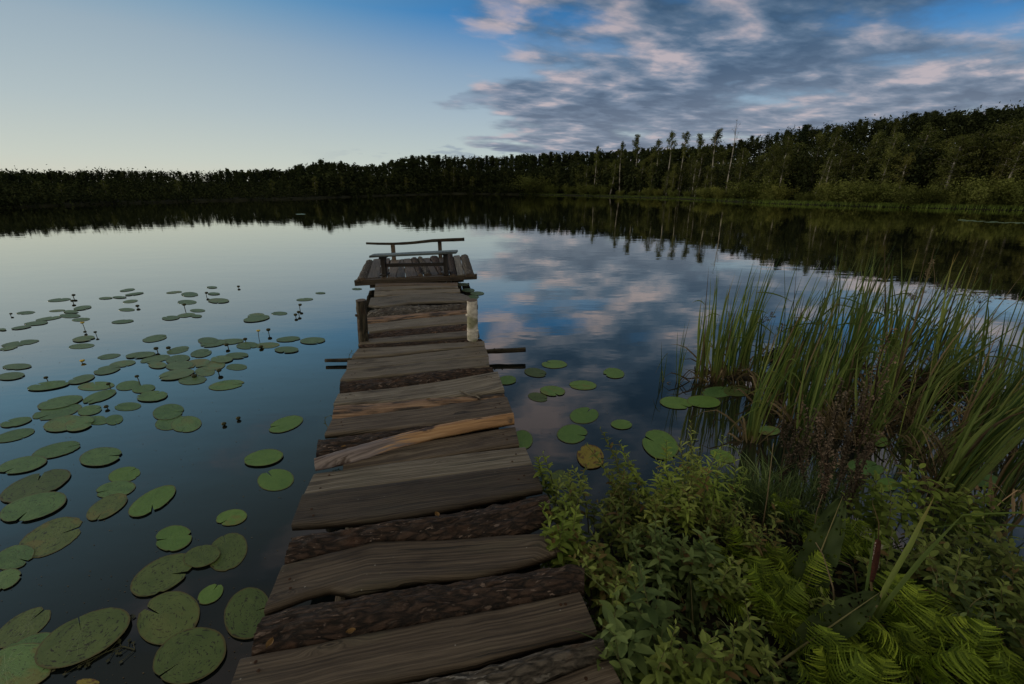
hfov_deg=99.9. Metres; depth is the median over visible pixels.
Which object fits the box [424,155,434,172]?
pine tree
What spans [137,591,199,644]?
lily pad
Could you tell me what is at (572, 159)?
pine tree
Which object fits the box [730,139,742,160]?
pine tree
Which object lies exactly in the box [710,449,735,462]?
lily pad
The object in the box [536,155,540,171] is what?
spruce tree
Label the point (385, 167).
pine tree
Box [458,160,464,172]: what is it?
pine tree
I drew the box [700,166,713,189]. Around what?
birch tree
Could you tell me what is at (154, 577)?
lily pad
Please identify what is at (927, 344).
cattail clump
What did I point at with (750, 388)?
grass tuft
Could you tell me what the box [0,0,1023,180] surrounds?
sky
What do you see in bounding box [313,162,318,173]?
pine tree
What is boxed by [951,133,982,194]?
birch tree
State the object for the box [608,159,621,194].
birch tree
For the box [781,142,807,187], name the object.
birch tree
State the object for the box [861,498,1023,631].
cattail
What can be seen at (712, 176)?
birch tree
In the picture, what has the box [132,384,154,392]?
lily pad
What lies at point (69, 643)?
lily pad
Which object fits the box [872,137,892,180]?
birch tree
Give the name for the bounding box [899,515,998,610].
leafy shrub
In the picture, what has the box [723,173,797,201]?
willow bush
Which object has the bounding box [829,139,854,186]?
birch tree
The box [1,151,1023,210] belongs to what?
shore terrain
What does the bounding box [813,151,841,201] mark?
birch tree
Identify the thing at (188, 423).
lily pad
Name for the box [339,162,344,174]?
pine tree
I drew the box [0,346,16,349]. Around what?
lily pad
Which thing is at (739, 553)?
fern
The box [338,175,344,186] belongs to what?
birch tree
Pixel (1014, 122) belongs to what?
birch tree
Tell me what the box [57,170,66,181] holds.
pine tree
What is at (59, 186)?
birch tree
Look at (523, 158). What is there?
pine tree
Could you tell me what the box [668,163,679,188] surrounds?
birch tree
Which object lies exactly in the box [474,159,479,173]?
pine tree
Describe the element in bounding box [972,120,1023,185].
birch tree
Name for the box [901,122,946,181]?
birch tree
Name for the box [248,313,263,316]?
lily pad
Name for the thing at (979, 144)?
birch tree
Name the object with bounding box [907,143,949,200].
birch tree
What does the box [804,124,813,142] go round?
pine tree
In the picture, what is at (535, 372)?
lily pad
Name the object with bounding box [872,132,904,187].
birch tree
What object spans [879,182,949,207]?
willow bush
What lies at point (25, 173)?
pine tree
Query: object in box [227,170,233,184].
pine tree
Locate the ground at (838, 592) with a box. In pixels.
[588,500,1023,683]
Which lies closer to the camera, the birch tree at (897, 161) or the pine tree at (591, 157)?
the birch tree at (897, 161)
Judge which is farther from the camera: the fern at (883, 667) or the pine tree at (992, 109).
the pine tree at (992, 109)
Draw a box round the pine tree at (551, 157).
[545,151,553,168]
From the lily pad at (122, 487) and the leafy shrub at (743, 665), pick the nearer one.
the leafy shrub at (743, 665)
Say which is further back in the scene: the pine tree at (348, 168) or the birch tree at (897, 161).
the pine tree at (348, 168)
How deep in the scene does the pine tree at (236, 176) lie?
73.38 m
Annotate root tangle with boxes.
[751,343,803,361]
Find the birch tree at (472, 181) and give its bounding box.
[469,176,474,186]
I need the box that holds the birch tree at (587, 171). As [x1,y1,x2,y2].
[579,166,591,193]
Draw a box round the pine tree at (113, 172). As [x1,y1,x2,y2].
[110,170,123,185]
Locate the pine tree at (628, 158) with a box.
[624,151,631,167]
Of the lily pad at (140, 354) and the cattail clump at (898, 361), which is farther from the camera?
the lily pad at (140, 354)
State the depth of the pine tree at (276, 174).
80.75 m
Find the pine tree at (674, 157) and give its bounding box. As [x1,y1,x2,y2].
[668,149,678,169]
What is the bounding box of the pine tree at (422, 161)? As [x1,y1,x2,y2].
[420,154,427,173]
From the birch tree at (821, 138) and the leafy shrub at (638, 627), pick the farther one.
the birch tree at (821, 138)
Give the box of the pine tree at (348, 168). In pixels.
[346,163,351,174]
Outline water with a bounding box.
[0,194,1023,683]
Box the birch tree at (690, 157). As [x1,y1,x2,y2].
[685,152,698,191]
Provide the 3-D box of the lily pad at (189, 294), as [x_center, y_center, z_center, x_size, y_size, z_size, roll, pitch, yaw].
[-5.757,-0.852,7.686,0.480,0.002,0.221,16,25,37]
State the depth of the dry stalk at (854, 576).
1.87 m
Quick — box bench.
[369,250,457,275]
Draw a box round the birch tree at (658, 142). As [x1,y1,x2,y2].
[652,139,664,184]
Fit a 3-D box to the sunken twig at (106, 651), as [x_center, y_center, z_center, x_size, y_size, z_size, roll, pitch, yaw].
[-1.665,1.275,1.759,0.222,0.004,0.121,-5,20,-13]
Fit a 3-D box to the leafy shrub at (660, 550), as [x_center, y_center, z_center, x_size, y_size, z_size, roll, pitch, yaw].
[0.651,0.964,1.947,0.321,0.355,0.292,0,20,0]
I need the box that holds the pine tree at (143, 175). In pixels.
[141,172,147,183]
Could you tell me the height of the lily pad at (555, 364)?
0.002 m
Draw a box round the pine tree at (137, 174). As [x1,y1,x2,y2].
[133,171,145,182]
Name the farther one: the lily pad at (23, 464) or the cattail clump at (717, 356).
the cattail clump at (717, 356)
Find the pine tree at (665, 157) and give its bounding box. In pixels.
[663,152,667,163]
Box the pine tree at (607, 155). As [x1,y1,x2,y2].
[599,152,609,171]
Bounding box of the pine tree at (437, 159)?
[431,155,446,171]
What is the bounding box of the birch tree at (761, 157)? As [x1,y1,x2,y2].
[750,153,768,189]
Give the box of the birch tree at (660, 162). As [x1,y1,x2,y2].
[652,159,664,188]
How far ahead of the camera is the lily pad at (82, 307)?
6.83 m
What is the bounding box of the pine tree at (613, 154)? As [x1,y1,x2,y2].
[609,152,617,168]
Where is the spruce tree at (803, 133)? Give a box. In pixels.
[794,124,808,162]
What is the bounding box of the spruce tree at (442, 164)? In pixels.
[440,159,449,177]
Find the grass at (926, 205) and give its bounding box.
[521,193,1023,209]
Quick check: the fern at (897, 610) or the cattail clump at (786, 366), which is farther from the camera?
the cattail clump at (786, 366)
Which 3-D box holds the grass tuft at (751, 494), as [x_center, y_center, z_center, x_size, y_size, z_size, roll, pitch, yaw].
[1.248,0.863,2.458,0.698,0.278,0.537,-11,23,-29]
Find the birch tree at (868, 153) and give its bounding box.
[855,143,879,185]
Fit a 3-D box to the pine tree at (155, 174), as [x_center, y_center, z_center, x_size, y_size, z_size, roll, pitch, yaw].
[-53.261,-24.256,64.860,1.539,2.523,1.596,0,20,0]
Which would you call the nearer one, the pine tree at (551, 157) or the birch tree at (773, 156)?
the birch tree at (773, 156)
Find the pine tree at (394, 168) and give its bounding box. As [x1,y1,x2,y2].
[388,160,401,175]
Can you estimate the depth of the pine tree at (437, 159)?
131.88 m
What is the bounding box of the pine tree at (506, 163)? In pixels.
[502,156,508,171]
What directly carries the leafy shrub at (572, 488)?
on the ground at (838, 592)
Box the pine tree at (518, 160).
[515,155,520,171]
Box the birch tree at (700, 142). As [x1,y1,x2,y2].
[692,133,705,196]
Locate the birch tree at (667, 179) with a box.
[661,169,670,195]
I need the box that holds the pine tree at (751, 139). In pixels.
[747,135,755,159]
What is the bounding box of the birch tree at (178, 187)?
[173,179,182,196]
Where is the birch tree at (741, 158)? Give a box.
[730,146,747,187]
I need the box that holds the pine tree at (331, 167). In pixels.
[329,164,335,180]
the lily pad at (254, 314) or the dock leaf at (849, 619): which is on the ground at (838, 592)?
the dock leaf at (849, 619)
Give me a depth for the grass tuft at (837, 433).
3.24 m
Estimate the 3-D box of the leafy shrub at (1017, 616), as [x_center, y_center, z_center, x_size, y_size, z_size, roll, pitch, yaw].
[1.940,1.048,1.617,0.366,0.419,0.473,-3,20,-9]
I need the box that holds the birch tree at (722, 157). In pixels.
[709,147,733,187]
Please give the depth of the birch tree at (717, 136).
66.28 m
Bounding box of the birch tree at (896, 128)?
[889,118,901,136]
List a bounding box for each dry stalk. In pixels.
[762,443,773,525]
[813,494,822,531]
[815,542,834,600]
[839,560,857,592]
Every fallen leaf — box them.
[265,637,273,647]
[346,628,355,633]
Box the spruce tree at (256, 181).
[252,172,260,188]
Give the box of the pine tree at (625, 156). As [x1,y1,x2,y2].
[622,149,627,165]
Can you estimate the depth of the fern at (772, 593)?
1.65 m
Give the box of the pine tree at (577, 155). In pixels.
[570,151,580,168]
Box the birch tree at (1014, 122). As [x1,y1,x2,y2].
[982,118,1018,181]
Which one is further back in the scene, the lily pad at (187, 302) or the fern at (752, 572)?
the lily pad at (187, 302)
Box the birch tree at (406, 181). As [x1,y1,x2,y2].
[402,177,409,186]
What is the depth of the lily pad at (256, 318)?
6.25 m
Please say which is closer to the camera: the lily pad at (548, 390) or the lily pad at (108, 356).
the lily pad at (548, 390)
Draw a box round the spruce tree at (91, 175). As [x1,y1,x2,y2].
[89,173,101,188]
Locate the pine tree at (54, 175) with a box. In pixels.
[51,170,59,182]
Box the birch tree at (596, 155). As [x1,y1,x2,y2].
[594,146,600,184]
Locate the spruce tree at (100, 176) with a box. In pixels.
[96,171,102,187]
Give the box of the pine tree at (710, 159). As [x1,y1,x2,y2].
[707,154,715,165]
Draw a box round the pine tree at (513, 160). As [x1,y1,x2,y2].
[509,154,516,169]
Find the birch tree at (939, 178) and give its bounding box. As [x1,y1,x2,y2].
[928,138,976,191]
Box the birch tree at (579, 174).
[573,163,585,186]
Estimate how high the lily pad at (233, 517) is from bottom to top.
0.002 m
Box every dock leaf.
[685,578,699,641]
[772,591,880,667]
[787,496,845,614]
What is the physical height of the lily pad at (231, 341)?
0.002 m
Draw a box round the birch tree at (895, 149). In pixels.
[877,131,906,179]
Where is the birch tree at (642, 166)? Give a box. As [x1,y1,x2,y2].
[634,158,647,187]
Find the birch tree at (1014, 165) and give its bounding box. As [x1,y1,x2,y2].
[995,119,1023,182]
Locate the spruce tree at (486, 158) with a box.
[483,155,495,176]
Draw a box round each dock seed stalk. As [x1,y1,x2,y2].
[777,410,809,494]
[794,404,819,506]
[813,417,841,509]
[820,377,849,502]
[830,370,874,503]
[837,431,878,530]
[848,327,899,509]
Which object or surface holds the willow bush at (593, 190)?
on the shore terrain at (296, 197)
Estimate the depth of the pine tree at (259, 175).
77.40 m
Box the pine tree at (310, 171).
[306,166,312,176]
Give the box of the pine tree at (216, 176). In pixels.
[214,172,220,183]
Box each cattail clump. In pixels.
[655,345,670,382]
[666,268,730,382]
[672,278,755,384]
[676,324,691,384]
[682,261,769,379]
[695,324,810,443]
[711,253,797,374]
[729,305,775,390]
[733,258,837,412]
[745,255,876,425]
[776,255,823,378]
[787,314,889,459]
[793,246,966,411]
[806,241,920,378]
[807,231,864,379]
[807,286,884,421]
[829,326,969,450]
[831,236,943,405]
[842,242,929,359]
[857,293,937,424]
[862,258,989,380]
[876,350,1008,449]
[880,404,976,449]
[894,358,1023,507]
[903,296,1023,416]
[906,395,1001,459]
[910,252,996,377]
[913,273,1020,375]
[918,442,1023,515]
[943,324,1023,451]
[951,272,1023,415]
[954,327,1023,416]
[957,366,1023,449]
[1007,387,1023,455]
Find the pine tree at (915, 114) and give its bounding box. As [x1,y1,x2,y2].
[900,111,919,136]
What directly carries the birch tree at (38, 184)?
on the shore terrain at (296, 197)
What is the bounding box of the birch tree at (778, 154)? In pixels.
[761,144,787,185]
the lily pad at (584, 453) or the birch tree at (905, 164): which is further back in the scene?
the birch tree at (905, 164)
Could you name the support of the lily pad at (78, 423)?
on the water
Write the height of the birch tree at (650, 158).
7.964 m
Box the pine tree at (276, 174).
[273,169,280,180]
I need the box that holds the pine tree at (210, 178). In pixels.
[208,175,216,185]
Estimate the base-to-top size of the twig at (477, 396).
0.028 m
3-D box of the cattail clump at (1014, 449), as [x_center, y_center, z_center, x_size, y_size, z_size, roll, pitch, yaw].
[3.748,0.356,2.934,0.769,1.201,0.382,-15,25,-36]
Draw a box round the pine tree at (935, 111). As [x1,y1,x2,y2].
[930,110,940,123]
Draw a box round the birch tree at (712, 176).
[705,167,717,186]
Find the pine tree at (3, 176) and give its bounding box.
[0,173,8,187]
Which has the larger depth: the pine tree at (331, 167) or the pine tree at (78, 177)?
the pine tree at (331, 167)
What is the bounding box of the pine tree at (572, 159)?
[569,155,574,165]
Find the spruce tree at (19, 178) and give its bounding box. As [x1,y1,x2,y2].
[17,175,29,188]
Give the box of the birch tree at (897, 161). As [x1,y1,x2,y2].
[888,144,911,199]
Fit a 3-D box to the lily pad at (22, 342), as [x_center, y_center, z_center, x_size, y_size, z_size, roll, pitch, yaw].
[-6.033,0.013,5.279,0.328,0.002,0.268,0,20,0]
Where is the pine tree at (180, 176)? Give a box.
[176,171,186,185]
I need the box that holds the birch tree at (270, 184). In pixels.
[269,180,275,196]
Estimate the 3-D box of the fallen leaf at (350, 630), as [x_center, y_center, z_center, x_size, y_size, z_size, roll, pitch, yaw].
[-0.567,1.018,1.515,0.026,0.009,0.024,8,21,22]
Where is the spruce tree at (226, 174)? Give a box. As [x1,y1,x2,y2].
[221,172,231,188]
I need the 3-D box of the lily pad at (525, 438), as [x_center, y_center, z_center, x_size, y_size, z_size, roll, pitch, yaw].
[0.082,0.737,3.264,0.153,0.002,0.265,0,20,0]
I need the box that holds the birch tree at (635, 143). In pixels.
[632,134,640,170]
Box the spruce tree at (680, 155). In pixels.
[676,148,682,166]
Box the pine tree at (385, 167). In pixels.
[382,163,389,177]
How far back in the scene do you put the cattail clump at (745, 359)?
4.20 m
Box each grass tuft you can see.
[565,569,753,672]
[672,451,798,521]
[688,450,763,505]
[704,443,843,517]
[715,365,786,395]
[731,470,862,539]
[766,455,902,516]
[778,486,917,562]
[787,394,958,446]
[835,381,958,425]
[869,495,1021,575]
[879,411,1005,495]
[902,537,1023,634]
[938,392,1018,442]
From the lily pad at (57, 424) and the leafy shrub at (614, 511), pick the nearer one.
the leafy shrub at (614, 511)
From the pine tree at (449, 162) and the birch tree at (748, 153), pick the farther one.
the pine tree at (449, 162)
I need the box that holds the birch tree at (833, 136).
[814,125,844,194]
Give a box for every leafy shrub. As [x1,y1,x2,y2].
[533,451,563,512]
[539,492,596,583]
[549,463,593,532]
[568,526,621,611]
[585,427,645,530]
[585,464,650,563]
[591,560,650,629]
[593,563,680,679]
[595,631,650,683]
[616,439,698,538]
[617,513,682,600]
[625,468,685,559]
[633,618,724,683]
[664,453,730,542]
[665,420,704,499]
[665,635,730,683]
[667,526,730,619]
[691,435,752,530]
[699,555,780,673]
[702,495,755,562]
[705,499,785,572]
[711,617,788,683]
[772,582,835,644]
[840,469,906,550]
[855,524,970,622]
[891,454,949,541]
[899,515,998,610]
[920,561,1023,660]
[930,474,1011,552]
[944,572,1023,669]
[953,519,1023,619]
[957,516,1023,611]
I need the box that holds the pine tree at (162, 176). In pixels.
[159,171,167,183]
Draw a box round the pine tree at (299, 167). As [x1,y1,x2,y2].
[296,165,305,188]
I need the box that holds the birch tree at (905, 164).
[890,152,917,191]
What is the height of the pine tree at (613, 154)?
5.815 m
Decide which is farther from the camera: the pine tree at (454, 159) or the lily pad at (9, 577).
the pine tree at (454, 159)
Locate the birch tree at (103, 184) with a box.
[99,180,108,194]
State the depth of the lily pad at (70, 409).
3.65 m
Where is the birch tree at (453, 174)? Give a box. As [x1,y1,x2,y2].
[447,167,456,189]
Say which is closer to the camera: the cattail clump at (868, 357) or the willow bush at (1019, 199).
the cattail clump at (868, 357)
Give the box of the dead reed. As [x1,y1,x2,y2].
[925,259,934,354]
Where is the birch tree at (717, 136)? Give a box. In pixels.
[704,129,723,187]
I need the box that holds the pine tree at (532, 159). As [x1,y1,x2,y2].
[525,155,539,173]
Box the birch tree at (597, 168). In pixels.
[592,162,602,186]
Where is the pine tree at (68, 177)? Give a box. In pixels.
[61,173,73,185]
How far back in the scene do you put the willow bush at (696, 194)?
68.33 m
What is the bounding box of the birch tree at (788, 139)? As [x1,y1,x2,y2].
[772,134,797,187]
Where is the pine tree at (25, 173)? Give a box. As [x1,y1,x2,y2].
[21,170,34,182]
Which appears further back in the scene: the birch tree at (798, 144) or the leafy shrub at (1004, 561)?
the birch tree at (798, 144)
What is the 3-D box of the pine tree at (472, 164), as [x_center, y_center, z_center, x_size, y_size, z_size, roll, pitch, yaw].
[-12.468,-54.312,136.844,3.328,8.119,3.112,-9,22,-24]
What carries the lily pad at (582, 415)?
on the water
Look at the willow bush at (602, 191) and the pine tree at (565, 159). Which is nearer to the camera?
the willow bush at (602, 191)
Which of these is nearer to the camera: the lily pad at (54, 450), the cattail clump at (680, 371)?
the lily pad at (54, 450)
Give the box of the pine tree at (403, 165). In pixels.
[398,158,408,175]
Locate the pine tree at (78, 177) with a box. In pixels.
[74,172,86,187]
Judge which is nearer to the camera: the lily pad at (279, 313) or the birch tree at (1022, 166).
the lily pad at (279, 313)
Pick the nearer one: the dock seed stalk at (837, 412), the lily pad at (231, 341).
the dock seed stalk at (837, 412)
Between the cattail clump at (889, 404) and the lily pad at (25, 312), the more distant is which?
the lily pad at (25, 312)
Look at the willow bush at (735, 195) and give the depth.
59.16 m
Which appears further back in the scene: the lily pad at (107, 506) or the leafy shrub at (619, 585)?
the lily pad at (107, 506)
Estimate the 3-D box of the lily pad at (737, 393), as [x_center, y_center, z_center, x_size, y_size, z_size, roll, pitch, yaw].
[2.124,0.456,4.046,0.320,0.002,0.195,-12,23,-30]
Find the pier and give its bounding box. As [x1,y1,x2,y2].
[231,254,620,683]
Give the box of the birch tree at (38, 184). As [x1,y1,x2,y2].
[33,181,45,198]
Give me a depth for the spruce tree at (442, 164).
136.77 m
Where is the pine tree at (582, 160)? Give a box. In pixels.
[579,155,586,174]
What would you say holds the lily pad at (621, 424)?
on the water
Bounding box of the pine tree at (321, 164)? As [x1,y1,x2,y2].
[317,158,328,174]
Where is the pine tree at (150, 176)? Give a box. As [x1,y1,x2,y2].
[145,172,159,185]
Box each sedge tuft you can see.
[924,314,1010,399]
[938,349,1022,400]
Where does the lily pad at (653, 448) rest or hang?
on the water
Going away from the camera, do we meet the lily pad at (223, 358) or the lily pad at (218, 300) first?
the lily pad at (223, 358)
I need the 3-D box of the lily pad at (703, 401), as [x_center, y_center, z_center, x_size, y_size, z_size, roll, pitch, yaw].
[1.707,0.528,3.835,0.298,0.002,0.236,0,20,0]
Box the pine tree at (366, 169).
[364,166,371,182]
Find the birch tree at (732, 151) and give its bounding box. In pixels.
[726,119,740,188]
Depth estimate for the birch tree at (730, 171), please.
64.28 m
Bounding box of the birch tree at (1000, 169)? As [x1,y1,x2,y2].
[985,139,1022,186]
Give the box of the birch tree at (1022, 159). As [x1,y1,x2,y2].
[1000,123,1023,178]
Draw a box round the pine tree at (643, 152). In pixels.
[638,147,649,167]
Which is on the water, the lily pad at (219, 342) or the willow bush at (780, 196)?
the lily pad at (219, 342)
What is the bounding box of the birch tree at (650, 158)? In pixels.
[643,153,656,185]
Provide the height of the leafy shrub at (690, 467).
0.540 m
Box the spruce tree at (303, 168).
[301,166,311,177]
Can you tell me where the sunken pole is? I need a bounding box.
[727,375,787,380]
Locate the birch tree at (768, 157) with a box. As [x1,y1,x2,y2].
[766,156,788,185]
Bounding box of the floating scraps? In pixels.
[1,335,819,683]
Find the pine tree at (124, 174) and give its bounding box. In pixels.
[121,170,128,183]
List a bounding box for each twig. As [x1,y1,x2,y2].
[62,638,134,674]
[459,390,481,398]
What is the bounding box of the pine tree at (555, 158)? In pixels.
[552,154,561,168]
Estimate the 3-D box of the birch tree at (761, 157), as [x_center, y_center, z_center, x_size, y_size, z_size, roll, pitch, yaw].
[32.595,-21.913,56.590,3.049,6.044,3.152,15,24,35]
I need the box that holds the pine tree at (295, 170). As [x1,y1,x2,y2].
[292,165,299,182]
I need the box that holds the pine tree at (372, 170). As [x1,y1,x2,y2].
[369,164,374,176]
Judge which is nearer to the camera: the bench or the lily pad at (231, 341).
the lily pad at (231, 341)
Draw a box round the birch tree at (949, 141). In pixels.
[920,138,957,187]
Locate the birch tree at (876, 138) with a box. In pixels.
[858,130,885,179]
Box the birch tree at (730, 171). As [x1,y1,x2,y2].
[723,163,738,187]
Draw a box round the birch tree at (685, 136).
[677,131,690,195]
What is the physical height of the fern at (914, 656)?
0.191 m
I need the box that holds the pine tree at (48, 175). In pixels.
[45,173,51,184]
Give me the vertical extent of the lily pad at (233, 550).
0.002 m
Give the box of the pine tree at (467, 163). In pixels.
[465,159,471,173]
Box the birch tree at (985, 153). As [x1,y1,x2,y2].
[963,144,997,186]
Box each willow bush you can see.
[509,173,553,193]
[544,183,559,193]
[560,183,575,193]
[573,183,589,194]
[587,184,599,194]
[598,185,613,194]
[642,188,653,196]
[651,187,664,195]
[666,188,681,196]
[690,187,708,197]
[694,186,721,199]
[697,185,725,198]
[706,185,731,199]
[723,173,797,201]
[723,187,740,198]
[743,184,762,198]
[758,192,778,200]
[761,183,801,200]
[811,180,841,202]
[812,177,871,202]
[816,176,902,203]
[861,180,903,203]
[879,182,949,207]
[918,189,947,203]
[932,194,950,204]
[934,171,1021,205]
[951,176,1021,204]
[980,188,1023,206]
[990,175,1023,208]
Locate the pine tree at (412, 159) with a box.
[408,154,418,173]
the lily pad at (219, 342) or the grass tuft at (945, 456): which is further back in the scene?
the lily pad at (219, 342)
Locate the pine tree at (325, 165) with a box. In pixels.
[323,162,328,170]
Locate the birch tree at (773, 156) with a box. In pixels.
[761,141,783,186]
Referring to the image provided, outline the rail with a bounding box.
[366,238,463,259]
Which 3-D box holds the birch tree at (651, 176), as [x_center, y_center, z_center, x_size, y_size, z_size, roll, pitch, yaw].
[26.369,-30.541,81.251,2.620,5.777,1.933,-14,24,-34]
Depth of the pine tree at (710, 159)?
77.23 m
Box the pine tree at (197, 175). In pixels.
[195,170,202,183]
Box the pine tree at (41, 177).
[35,172,49,183]
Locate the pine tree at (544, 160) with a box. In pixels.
[538,152,548,173]
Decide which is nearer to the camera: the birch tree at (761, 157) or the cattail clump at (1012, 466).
the cattail clump at (1012, 466)
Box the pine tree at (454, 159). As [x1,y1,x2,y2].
[451,157,459,172]
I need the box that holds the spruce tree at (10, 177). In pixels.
[7,173,15,182]
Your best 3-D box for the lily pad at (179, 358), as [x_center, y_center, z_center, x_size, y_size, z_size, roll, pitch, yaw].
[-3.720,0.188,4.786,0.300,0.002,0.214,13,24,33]
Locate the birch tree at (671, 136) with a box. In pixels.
[663,131,677,195]
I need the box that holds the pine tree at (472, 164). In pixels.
[469,157,475,177]
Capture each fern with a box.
[693,562,746,620]
[698,540,736,570]
[723,526,776,569]
[740,554,811,636]
[757,587,861,661]
[764,573,830,629]
[766,545,833,602]
[770,492,807,519]
[792,622,881,683]
[800,513,862,563]
[803,601,908,683]
[835,518,894,558]
[844,643,912,683]
[859,622,934,681]
[866,602,991,683]
[868,571,968,654]
[919,598,1003,657]
[945,615,1023,683]
[978,649,1023,683]
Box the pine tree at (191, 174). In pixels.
[190,171,194,184]
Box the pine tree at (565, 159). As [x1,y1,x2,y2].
[561,154,569,171]
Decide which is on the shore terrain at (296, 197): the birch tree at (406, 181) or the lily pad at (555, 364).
the birch tree at (406, 181)
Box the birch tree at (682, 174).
[676,162,688,195]
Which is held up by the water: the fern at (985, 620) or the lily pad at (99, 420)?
the lily pad at (99, 420)
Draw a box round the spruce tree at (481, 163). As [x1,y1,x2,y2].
[479,158,483,175]
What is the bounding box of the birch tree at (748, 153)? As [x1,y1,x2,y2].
[739,150,752,182]
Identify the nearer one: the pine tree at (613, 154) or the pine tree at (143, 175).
the pine tree at (143, 175)
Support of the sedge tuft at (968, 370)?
on the debris mound
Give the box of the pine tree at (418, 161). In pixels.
[416,157,421,169]
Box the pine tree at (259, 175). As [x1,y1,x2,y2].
[256,170,265,182]
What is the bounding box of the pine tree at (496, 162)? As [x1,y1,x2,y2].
[493,158,500,174]
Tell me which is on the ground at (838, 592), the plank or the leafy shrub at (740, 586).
the leafy shrub at (740, 586)
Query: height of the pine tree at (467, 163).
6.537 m
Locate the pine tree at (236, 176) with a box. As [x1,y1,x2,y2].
[233,171,241,186]
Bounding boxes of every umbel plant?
[755,312,774,336]
[933,278,961,361]
[963,291,996,354]
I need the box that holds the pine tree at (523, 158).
[514,154,528,174]
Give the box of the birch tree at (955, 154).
[931,133,982,190]
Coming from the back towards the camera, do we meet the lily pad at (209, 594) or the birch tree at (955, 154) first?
the birch tree at (955, 154)
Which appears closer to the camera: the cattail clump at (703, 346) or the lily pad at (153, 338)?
the cattail clump at (703, 346)
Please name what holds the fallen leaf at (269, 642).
on the pier
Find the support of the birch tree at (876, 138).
on the shore terrain at (296, 197)
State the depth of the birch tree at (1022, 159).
38.29 m
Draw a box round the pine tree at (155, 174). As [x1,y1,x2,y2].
[153,172,161,187]
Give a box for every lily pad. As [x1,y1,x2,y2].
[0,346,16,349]
[0,372,24,379]
[0,417,31,426]
[0,428,34,442]
[0,456,46,473]
[0,469,70,502]
[0,491,65,521]
[0,545,33,569]
[0,568,20,588]
[0,607,50,647]
[0,643,51,683]
[1,339,38,346]
[2,363,30,368]
[3,632,49,648]
[11,325,30,328]
[16,311,34,314]
[19,517,82,557]
[24,321,46,324]
[27,380,68,389]
[32,404,81,419]
[32,441,79,457]
[34,607,129,668]
[36,316,60,320]
[37,395,82,409]
[43,415,77,431]
[48,298,70,301]
[59,313,79,317]
[63,310,77,312]
[65,416,93,430]
[68,374,94,383]
[69,343,93,348]
[72,318,89,320]
[72,335,94,341]
[74,305,90,309]
[76,678,99,683]
[78,381,113,390]
[78,405,101,414]
[79,447,121,465]
[83,389,115,403]
[86,493,126,519]
[90,416,105,424]
[94,365,119,374]
[96,480,135,497]
[97,353,120,359]
[105,415,122,424]
[108,466,139,481]
[110,360,134,366]
[111,319,133,323]
[115,402,140,410]
[116,380,139,389]
[119,308,134,310]
[120,288,133,291]
[123,300,137,302]
[125,292,143,294]
[125,351,155,357]
[128,485,175,516]
[130,553,191,596]
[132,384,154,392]
[137,391,167,400]
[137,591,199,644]
[140,355,169,362]
[142,334,165,341]
[148,362,165,367]
[153,404,183,419]
[153,627,225,683]
[155,415,182,429]
[156,525,191,550]
[159,368,194,379]
[162,316,178,319]
[165,355,189,362]
[166,361,192,369]
[167,346,188,353]
[171,416,201,431]
[177,313,194,316]
[178,300,196,304]
[178,376,206,384]
[181,292,197,296]
[183,545,219,567]
[190,309,204,311]
[190,349,211,356]
[190,359,209,367]
[195,367,214,375]
[197,584,222,603]
[198,337,217,343]
[200,339,225,346]
[202,361,224,369]
[208,298,228,302]
[208,380,243,389]
[209,533,246,570]
[211,355,232,362]
[216,509,246,525]
[224,339,242,343]
[224,587,267,638]
[226,352,247,358]
[226,364,246,369]
[236,342,257,348]
[243,315,269,321]
[244,449,282,465]
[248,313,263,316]
[256,342,279,347]
[257,469,293,490]
[269,415,302,432]
[271,312,286,314]
[274,346,297,352]
[276,336,299,341]
[297,298,312,300]
[300,337,324,343]
[462,288,474,291]
[470,291,483,294]
[500,375,515,384]
[517,430,532,448]
[524,368,545,376]
[528,392,547,401]
[540,386,564,395]
[542,360,566,367]
[549,470,571,488]
[557,424,586,443]
[569,380,596,389]
[570,407,598,423]
[577,444,603,468]
[603,368,623,377]
[611,419,631,428]
[642,430,678,459]
[660,396,691,408]
[687,395,720,407]
[702,386,729,397]
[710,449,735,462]
[724,385,750,396]
[759,426,779,434]
[847,459,884,475]
[872,432,887,446]
[877,477,896,491]
[973,474,997,486]
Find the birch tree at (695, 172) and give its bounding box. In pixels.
[686,152,712,196]
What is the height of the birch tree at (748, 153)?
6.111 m
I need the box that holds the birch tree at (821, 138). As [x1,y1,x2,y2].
[804,132,832,190]
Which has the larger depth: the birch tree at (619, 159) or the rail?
the birch tree at (619, 159)
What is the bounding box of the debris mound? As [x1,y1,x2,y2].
[861,365,1006,402]
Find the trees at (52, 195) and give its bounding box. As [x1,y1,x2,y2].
[0,100,1023,207]
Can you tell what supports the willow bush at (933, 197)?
on the shore terrain at (296, 197)
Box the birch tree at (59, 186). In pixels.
[55,183,66,198]
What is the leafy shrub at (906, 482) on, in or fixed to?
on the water
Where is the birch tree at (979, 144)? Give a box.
[959,128,996,188]
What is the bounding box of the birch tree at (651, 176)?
[645,165,655,187]
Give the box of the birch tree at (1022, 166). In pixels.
[1010,133,1023,182]
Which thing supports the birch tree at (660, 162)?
on the shore terrain at (296, 197)
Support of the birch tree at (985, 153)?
on the shore terrain at (296, 197)
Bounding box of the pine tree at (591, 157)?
[585,152,595,170]
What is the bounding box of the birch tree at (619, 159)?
[616,141,625,190]
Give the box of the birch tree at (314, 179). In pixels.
[312,177,318,195]
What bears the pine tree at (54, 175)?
on the shore terrain at (296, 197)
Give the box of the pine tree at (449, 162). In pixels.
[447,158,452,171]
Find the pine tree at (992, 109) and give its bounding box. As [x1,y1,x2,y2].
[985,107,993,124]

